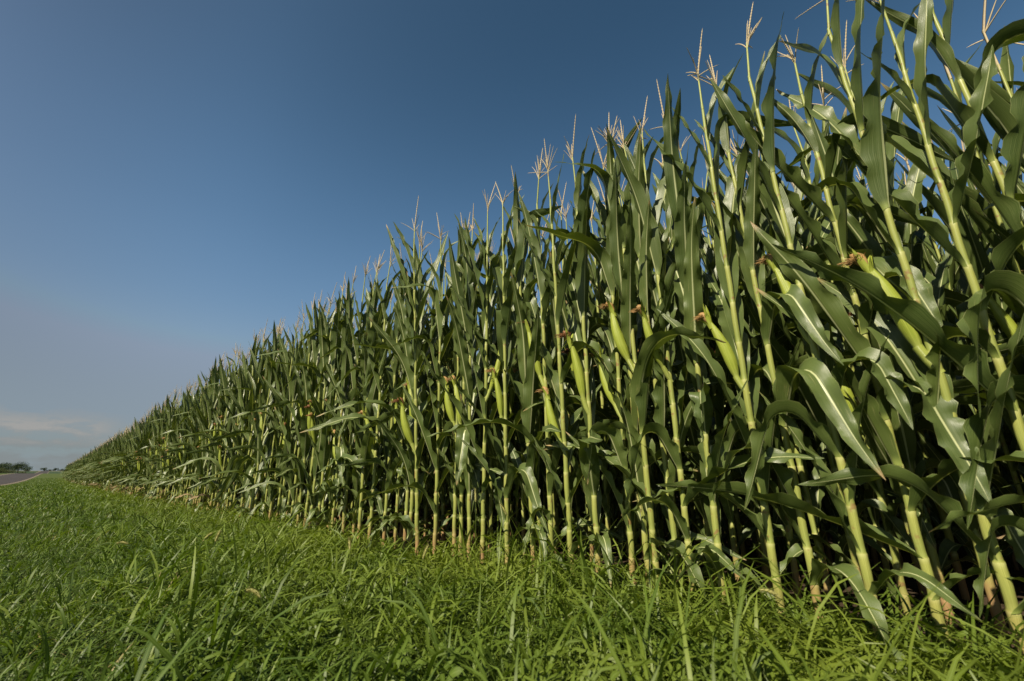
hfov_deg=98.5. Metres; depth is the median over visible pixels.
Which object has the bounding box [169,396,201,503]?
corn plant
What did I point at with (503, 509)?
foxtail grass
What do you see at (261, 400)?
corn plant
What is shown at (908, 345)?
corn plant
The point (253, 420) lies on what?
corn plant
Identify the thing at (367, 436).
corn plant
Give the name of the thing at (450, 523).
corn plant
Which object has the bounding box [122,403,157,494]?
corn plant
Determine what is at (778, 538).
corn plant
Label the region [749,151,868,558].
corn plant
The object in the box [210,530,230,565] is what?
foxtail grass
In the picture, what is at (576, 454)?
corn plant
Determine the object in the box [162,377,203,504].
corn plant
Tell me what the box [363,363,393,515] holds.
corn plant
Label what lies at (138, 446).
corn plant
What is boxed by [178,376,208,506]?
corn plant
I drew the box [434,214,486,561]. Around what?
corn plant
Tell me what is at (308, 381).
corn plant
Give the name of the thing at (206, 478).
corn plant
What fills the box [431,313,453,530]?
corn plant
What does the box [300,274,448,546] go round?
corn plant
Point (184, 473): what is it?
corn plant
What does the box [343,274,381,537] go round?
corn plant
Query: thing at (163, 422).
corn plant
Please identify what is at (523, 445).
corn plant
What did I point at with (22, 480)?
road shoulder
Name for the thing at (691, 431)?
corn plant
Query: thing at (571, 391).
corn plant
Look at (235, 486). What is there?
corn plant
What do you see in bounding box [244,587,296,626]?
foxtail grass
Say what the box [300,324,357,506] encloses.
corn plant
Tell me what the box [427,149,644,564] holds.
corn plant
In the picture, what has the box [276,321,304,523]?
corn plant
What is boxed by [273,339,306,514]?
corn plant
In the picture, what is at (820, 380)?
corn plant
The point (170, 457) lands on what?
corn plant
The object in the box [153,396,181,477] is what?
corn plant
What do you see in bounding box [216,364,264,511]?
corn plant
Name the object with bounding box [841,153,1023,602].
corn plant
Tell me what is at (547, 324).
corn plant
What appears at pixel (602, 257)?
corn plant
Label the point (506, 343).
corn plant
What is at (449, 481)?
corn plant
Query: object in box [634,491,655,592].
foxtail grass
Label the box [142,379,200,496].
corn plant
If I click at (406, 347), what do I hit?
corn plant
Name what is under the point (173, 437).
corn plant
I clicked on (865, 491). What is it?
corn plant
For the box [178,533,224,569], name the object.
foxtail grass
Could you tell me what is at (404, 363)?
corn plant
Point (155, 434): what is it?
corn plant
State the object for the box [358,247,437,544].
corn plant
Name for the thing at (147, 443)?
corn plant
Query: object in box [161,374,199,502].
corn plant
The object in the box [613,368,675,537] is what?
corn plant
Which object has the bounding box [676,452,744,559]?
corn plant
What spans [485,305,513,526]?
corn plant
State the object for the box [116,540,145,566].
foxtail grass
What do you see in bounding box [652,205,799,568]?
corn plant
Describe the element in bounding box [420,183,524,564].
corn plant
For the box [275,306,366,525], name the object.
corn plant
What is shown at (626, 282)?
corn plant
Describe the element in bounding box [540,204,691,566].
corn plant
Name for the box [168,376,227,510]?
corn plant
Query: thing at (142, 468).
corn plant
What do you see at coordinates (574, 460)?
corn plant
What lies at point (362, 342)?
corn plant
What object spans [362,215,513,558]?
corn plant
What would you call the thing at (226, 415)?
corn plant
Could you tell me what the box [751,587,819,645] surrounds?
foxtail grass
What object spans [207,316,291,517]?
corn plant
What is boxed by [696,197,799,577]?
corn plant
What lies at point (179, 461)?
corn plant
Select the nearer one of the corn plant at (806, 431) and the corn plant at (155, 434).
the corn plant at (806, 431)
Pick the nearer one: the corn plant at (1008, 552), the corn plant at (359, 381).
the corn plant at (1008, 552)
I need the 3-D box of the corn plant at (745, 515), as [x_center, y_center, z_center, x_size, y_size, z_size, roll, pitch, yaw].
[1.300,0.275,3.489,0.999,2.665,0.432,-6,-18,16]
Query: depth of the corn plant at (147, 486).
10.15 m
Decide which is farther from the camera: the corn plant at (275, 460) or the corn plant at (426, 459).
the corn plant at (275, 460)
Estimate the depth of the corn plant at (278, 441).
4.98 m
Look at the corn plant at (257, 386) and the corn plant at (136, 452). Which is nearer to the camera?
the corn plant at (257, 386)
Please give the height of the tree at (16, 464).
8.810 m
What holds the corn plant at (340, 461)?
on the field soil
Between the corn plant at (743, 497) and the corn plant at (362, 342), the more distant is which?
the corn plant at (362, 342)
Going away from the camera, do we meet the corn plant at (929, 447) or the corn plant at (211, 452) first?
the corn plant at (929, 447)
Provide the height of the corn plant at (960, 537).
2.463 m
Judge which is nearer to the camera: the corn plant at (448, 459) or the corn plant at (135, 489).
the corn plant at (448, 459)
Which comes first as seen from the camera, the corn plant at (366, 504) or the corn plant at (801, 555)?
the corn plant at (801, 555)
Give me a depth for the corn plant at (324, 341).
4.19 m
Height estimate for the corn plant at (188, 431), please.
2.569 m
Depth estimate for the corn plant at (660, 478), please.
2.93 m
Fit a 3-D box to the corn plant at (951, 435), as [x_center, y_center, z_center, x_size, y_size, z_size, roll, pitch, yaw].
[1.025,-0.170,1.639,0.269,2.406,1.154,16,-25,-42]
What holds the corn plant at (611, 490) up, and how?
on the field soil
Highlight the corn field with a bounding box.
[61,0,1023,576]
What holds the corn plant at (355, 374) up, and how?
on the field soil
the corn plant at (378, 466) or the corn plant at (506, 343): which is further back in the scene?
the corn plant at (378, 466)
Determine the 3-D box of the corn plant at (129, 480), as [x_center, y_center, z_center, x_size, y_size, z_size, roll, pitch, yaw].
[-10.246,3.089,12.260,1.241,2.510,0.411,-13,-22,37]
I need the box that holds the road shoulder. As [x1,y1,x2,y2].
[1,472,48,485]
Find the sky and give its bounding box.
[0,0,1023,470]
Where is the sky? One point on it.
(179, 178)
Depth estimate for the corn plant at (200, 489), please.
6.71 m
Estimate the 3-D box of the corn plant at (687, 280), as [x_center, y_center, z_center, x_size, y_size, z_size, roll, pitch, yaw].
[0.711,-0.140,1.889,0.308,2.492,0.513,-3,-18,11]
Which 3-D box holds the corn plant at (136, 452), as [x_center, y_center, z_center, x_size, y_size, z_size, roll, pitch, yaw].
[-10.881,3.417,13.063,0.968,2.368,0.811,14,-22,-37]
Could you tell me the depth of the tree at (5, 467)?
308.92 m
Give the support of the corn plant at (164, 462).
on the field soil
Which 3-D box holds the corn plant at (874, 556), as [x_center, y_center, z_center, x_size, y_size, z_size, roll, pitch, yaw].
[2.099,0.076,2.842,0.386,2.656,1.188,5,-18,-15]
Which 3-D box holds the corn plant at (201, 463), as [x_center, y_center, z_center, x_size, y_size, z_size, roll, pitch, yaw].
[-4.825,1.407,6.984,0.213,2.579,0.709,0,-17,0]
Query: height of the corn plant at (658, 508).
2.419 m
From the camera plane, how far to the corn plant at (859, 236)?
1.87 m
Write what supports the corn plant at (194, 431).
on the field soil
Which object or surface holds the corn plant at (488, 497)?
on the field soil
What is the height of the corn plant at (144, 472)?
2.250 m
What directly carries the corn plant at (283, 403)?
on the field soil
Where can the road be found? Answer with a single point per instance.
(9, 478)
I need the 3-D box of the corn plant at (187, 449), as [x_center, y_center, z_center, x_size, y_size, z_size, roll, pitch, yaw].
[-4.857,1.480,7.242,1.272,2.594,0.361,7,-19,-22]
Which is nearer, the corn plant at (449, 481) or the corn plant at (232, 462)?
the corn plant at (449, 481)
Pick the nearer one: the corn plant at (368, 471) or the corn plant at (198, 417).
the corn plant at (368, 471)
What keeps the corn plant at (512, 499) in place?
on the field soil
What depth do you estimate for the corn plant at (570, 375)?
2.72 m
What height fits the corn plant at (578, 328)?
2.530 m
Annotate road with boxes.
[0,471,48,484]
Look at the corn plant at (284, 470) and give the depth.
4.43 m
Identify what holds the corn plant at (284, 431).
on the field soil
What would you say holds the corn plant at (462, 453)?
on the field soil
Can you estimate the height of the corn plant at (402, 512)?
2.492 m
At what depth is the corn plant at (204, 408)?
7.46 m
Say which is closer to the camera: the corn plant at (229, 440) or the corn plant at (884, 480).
the corn plant at (884, 480)
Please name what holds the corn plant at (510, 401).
on the field soil
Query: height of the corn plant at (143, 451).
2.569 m
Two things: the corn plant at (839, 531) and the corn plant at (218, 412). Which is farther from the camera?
the corn plant at (218, 412)
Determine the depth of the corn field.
2.07 m
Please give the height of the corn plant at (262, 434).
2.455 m
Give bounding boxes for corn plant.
[111,415,148,493]
[114,403,154,492]
[116,417,147,493]
[118,405,153,490]
[120,408,150,493]
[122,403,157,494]
[124,410,149,493]
[125,398,165,497]
[125,401,165,494]
[126,403,170,494]
[128,400,165,497]
[132,410,160,494]
[132,417,148,495]
[132,442,141,491]
[134,405,161,496]
[135,389,180,497]
[136,402,179,494]
[139,402,175,500]
[140,386,193,502]
[141,396,171,493]
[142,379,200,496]
[142,406,165,498]
[143,387,181,498]
[143,387,196,492]
[143,403,179,481]
[143,410,161,476]
[146,395,172,494]
[146,400,176,496]
[148,394,171,498]
[149,384,188,500]
[152,380,201,503]
[152,386,182,497]
[153,396,178,497]
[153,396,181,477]
[155,370,210,503]
[156,394,199,504]
[157,384,188,500]
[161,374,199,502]
[161,391,190,497]
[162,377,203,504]
[165,361,235,505]
[165,381,191,499]
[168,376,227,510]
[169,368,234,506]
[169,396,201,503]
[171,390,195,502]
[172,377,200,503]
[173,388,201,498]
[174,359,253,508]
[175,381,197,495]
[177,344,242,509]
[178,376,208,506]
[182,333,259,511]
[183,368,225,508]
[184,361,231,508]
[184,362,242,510]
[188,379,207,498]
[189,384,207,497]
[192,363,235,507]
[193,349,249,511]
[195,352,225,504]
[196,365,217,498]
[197,364,217,472]
[199,321,282,518]
[205,343,273,510]
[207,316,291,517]
[208,352,230,508]
[210,319,272,510]
[212,347,242,510]
[214,334,282,515]
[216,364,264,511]
[220,331,273,508]
[220,348,249,508]
[224,329,288,520]
[226,324,298,521]
[230,331,260,507]
[234,324,279,517]
[239,324,313,522]
[243,318,289,518]
[249,295,334,515]
[251,421,308,519]
[252,283,359,531]
[252,317,285,515]
[257,305,327,520]
[258,312,309,519]
[266,425,292,510]
[268,299,353,524]
[272,350,288,509]
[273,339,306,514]
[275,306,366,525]
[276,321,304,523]
[277,293,330,526]
[284,297,341,528]
[285,428,303,518]
[286,297,333,528]
[298,269,362,538]
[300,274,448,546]
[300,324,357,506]
[303,290,364,535]
[308,256,442,536]
[311,258,386,538]
[314,272,345,526]
[316,225,446,550]
[316,250,388,544]
[321,276,388,532]
[334,308,365,529]
[334,338,359,523]
[338,305,378,527]
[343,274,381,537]
[345,281,396,532]
[346,312,395,522]
[347,336,387,529]
[348,295,482,529]
[350,325,422,529]
[353,196,483,554]
[353,246,428,539]
[357,253,466,544]
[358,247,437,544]
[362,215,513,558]
[363,293,405,525]
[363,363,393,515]
[369,221,453,552]
[376,313,393,511]
[376,350,392,509]
[381,260,480,543]
[385,281,436,540]
[388,300,430,536]
[390,251,465,540]
[395,212,503,557]
[398,342,446,521]
[413,297,440,521]
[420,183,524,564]
[420,239,519,551]
[424,318,436,528]
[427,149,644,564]
[427,236,501,546]
[429,288,493,531]
[429,315,453,530]
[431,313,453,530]
[432,228,607,557]
[432,306,478,533]
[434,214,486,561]
[444,182,618,562]
[445,323,512,535]
[446,203,484,560]
[448,248,583,555]
[464,277,552,550]
[472,260,511,549]
[473,166,561,565]
[473,322,519,537]
[477,182,672,537]
[480,279,547,541]
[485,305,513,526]
[493,349,536,530]
[495,308,525,535]
[510,225,568,551]
[510,277,561,521]
[514,299,564,522]
[517,204,596,552]
[518,139,699,576]
[524,190,609,559]
[527,128,750,589]
[537,288,565,545]
[538,202,676,550]
[539,120,744,587]
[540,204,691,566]
[545,343,557,532]
[546,117,745,587]
[555,115,611,585]
[558,257,627,546]
[558,264,583,545]
[560,117,725,614]
[562,348,616,553]
[574,344,617,535]
[577,177,653,583]
[578,254,614,554]
[580,129,821,584]
[580,487,586,530]
[590,281,617,544]
[591,334,643,557]
[592,223,731,548]
[592,233,628,555]
[595,322,725,521]
[600,264,721,530]
[606,96,823,604]
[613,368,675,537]
[620,179,665,557]
[633,28,853,617]
[636,296,682,540]
[636,397,686,554]
[645,135,857,591]
[648,144,715,585]
[650,75,747,615]
[650,141,901,608]
[651,220,780,565]
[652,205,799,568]
[656,26,1023,649]
[656,236,778,556]
[662,52,906,674]
[664,347,723,549]
[668,180,812,574]
[672,130,805,599]
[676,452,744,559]
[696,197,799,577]
[701,231,803,556]
[710,4,980,637]
[710,250,847,561]
[730,126,931,583]
[745,171,848,574]
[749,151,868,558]
[750,100,1004,614]
[755,348,800,559]
[764,21,1023,635]
[765,0,1023,660]
[772,0,1023,617]
[776,408,838,563]
[790,172,899,586]
[792,65,1000,626]
[799,108,926,594]
[807,316,847,555]
[809,199,890,570]
[819,201,902,567]
[826,0,1023,531]
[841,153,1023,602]
[853,176,969,599]
[856,167,1013,572]
[893,417,977,566]
[931,246,1023,583]
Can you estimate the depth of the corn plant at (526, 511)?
3.78 m
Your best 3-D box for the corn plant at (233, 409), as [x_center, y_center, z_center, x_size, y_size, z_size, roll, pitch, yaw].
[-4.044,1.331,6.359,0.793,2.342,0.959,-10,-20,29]
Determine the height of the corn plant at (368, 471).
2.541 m
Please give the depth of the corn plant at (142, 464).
11.48 m
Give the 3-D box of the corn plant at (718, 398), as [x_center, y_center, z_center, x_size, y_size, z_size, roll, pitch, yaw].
[1.010,-0.080,2.347,1.320,2.660,0.421,-4,-18,12]
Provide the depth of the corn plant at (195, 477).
7.52 m
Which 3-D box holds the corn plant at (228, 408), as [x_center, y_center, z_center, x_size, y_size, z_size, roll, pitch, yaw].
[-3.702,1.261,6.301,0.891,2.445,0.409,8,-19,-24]
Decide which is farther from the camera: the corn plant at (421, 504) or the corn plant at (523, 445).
the corn plant at (421, 504)
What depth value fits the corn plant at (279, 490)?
4.90 m
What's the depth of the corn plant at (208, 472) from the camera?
6.79 m
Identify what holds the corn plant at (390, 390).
on the field soil
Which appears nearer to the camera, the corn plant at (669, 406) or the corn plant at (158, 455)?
the corn plant at (669, 406)
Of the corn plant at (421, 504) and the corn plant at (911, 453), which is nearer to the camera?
the corn plant at (911, 453)
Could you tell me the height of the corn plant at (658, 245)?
2.520 m
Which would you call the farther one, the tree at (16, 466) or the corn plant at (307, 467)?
the tree at (16, 466)
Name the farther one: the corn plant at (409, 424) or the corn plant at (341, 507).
the corn plant at (341, 507)
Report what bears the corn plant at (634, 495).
on the field soil
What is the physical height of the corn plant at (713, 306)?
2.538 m
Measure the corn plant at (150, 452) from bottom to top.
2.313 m
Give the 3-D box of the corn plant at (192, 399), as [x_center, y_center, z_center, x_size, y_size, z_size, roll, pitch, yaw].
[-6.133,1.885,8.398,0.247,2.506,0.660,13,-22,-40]
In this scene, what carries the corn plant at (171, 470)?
on the field soil
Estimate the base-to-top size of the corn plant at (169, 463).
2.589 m
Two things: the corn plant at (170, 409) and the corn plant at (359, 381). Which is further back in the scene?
the corn plant at (170, 409)
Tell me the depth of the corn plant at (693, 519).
2.71 m
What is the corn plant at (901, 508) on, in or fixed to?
on the field soil
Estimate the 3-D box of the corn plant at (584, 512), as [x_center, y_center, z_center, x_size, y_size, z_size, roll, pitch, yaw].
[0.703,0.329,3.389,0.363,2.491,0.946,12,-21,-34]
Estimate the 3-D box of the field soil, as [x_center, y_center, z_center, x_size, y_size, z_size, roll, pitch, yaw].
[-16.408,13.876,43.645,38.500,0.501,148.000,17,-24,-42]
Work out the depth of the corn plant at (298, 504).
4.23 m
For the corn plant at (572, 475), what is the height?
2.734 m
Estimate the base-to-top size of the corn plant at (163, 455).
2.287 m
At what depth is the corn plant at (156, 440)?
10.51 m
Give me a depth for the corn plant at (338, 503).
4.84 m
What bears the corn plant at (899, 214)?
on the field soil
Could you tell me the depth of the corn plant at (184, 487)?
7.87 m
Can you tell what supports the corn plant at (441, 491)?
on the field soil
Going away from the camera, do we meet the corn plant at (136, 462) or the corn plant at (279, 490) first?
the corn plant at (279, 490)
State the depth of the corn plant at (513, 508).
4.39 m
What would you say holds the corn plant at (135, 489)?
on the field soil
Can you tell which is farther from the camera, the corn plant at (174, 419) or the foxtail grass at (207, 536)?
the corn plant at (174, 419)
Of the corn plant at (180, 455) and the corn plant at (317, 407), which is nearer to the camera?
the corn plant at (317, 407)
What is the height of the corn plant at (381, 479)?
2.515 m
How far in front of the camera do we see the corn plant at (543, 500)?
3.59 m
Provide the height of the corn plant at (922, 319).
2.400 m
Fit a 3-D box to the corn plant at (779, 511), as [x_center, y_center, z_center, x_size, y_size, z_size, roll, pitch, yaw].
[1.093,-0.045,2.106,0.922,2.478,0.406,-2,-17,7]
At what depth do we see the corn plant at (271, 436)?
4.96 m
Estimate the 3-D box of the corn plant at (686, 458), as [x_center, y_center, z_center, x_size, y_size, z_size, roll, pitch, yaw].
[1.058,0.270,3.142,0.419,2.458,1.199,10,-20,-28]
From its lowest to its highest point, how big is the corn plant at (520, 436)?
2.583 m
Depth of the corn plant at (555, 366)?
4.33 m
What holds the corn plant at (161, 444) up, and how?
on the field soil
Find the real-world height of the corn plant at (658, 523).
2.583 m
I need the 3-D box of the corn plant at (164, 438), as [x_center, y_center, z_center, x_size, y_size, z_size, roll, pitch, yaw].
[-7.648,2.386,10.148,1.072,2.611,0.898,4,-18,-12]
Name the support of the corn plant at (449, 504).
on the field soil
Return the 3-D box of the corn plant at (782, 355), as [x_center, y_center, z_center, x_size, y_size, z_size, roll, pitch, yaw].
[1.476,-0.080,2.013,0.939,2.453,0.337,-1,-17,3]
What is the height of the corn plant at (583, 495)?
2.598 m
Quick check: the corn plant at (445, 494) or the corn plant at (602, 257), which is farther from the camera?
the corn plant at (445, 494)
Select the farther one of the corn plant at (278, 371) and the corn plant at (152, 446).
the corn plant at (152, 446)
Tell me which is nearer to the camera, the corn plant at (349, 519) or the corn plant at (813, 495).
the corn plant at (813, 495)
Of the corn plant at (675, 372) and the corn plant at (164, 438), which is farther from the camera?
the corn plant at (164, 438)
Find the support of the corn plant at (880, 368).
on the field soil
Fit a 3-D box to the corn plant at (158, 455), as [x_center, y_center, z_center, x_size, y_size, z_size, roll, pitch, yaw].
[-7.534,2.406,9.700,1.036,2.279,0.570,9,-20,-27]
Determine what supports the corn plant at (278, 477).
on the field soil
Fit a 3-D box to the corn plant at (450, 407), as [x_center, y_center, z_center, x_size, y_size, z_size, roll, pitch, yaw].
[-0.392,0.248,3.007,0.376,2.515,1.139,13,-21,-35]
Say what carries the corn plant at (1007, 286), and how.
on the field soil
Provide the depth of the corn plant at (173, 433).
8.59 m
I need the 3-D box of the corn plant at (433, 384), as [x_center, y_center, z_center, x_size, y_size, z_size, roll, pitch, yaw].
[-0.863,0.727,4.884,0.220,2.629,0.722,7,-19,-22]
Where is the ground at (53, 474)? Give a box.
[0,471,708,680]
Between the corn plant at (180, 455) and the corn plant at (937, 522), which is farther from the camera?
the corn plant at (180, 455)
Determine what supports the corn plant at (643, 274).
on the field soil
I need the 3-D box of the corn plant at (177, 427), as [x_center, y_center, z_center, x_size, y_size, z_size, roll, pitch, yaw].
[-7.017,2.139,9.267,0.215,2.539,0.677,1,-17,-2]
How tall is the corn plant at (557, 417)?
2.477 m
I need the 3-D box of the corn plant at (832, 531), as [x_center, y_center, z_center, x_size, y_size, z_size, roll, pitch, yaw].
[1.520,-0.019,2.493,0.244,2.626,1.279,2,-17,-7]
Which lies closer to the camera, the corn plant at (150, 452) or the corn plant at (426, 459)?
the corn plant at (426, 459)
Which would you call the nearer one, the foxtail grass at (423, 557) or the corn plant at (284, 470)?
the foxtail grass at (423, 557)
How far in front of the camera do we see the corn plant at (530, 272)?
3.01 m
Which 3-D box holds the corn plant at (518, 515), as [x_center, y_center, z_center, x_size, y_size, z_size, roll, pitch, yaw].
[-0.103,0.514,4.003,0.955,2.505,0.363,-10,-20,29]
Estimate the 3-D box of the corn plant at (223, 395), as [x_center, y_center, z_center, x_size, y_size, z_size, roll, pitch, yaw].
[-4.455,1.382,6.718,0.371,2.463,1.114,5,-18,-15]
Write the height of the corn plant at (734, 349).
2.583 m
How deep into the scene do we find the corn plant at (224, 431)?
5.83 m
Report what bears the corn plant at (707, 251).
on the field soil
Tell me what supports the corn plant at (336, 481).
on the field soil
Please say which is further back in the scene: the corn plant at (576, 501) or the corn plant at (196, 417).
the corn plant at (196, 417)
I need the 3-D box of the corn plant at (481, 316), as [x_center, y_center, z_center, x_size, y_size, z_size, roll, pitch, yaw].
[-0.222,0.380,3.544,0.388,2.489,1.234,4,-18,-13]
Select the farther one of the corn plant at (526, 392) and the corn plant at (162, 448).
the corn plant at (162, 448)
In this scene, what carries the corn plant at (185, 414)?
on the field soil
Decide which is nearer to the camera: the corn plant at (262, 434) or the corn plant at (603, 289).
the corn plant at (603, 289)
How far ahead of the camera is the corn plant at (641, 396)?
2.01 m
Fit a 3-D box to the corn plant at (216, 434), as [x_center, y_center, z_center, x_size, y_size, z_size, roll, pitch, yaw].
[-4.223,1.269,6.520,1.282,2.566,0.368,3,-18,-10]
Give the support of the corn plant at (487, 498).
on the field soil
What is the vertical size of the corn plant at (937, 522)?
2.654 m
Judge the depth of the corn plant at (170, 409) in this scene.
9.78 m
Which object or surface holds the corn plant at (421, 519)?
on the field soil
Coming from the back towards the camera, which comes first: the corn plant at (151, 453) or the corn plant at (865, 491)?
the corn plant at (151, 453)
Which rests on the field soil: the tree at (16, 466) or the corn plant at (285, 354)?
the corn plant at (285, 354)
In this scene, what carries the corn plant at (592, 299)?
on the field soil
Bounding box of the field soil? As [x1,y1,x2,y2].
[66,480,1023,662]
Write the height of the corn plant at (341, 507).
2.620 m
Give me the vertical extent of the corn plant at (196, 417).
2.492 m
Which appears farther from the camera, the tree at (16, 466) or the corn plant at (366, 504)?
the tree at (16, 466)
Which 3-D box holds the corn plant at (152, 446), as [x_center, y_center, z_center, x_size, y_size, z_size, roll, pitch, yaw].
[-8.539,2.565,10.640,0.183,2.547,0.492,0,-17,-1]
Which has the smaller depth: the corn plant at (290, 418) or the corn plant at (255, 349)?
the corn plant at (290, 418)
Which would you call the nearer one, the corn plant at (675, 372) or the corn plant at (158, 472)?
the corn plant at (675, 372)
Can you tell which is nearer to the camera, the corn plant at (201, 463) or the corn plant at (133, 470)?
the corn plant at (201, 463)
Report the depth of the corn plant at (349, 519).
4.49 m
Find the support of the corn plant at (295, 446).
on the field soil
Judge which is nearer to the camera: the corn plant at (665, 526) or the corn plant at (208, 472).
the corn plant at (665, 526)
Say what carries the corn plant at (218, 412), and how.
on the field soil
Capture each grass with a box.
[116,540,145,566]
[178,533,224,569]
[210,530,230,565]
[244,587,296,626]
[347,537,369,591]
[401,545,428,600]
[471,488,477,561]
[494,503,515,562]
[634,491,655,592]
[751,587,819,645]
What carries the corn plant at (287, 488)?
on the field soil
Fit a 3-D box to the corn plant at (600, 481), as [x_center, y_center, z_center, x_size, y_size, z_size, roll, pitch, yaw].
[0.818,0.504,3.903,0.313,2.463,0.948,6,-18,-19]
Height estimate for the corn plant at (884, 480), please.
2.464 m
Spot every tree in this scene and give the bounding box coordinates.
[0,462,32,470]
[0,464,16,469]
[3,464,26,472]
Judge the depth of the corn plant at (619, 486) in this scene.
3.04 m
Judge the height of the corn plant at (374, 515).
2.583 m
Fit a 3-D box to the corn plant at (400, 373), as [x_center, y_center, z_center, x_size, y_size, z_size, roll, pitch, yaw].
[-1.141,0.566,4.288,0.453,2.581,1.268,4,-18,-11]
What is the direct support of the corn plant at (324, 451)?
on the field soil
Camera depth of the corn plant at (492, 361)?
3.32 m
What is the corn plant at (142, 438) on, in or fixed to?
on the field soil
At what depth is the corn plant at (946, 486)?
1.95 m
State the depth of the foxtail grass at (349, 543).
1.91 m

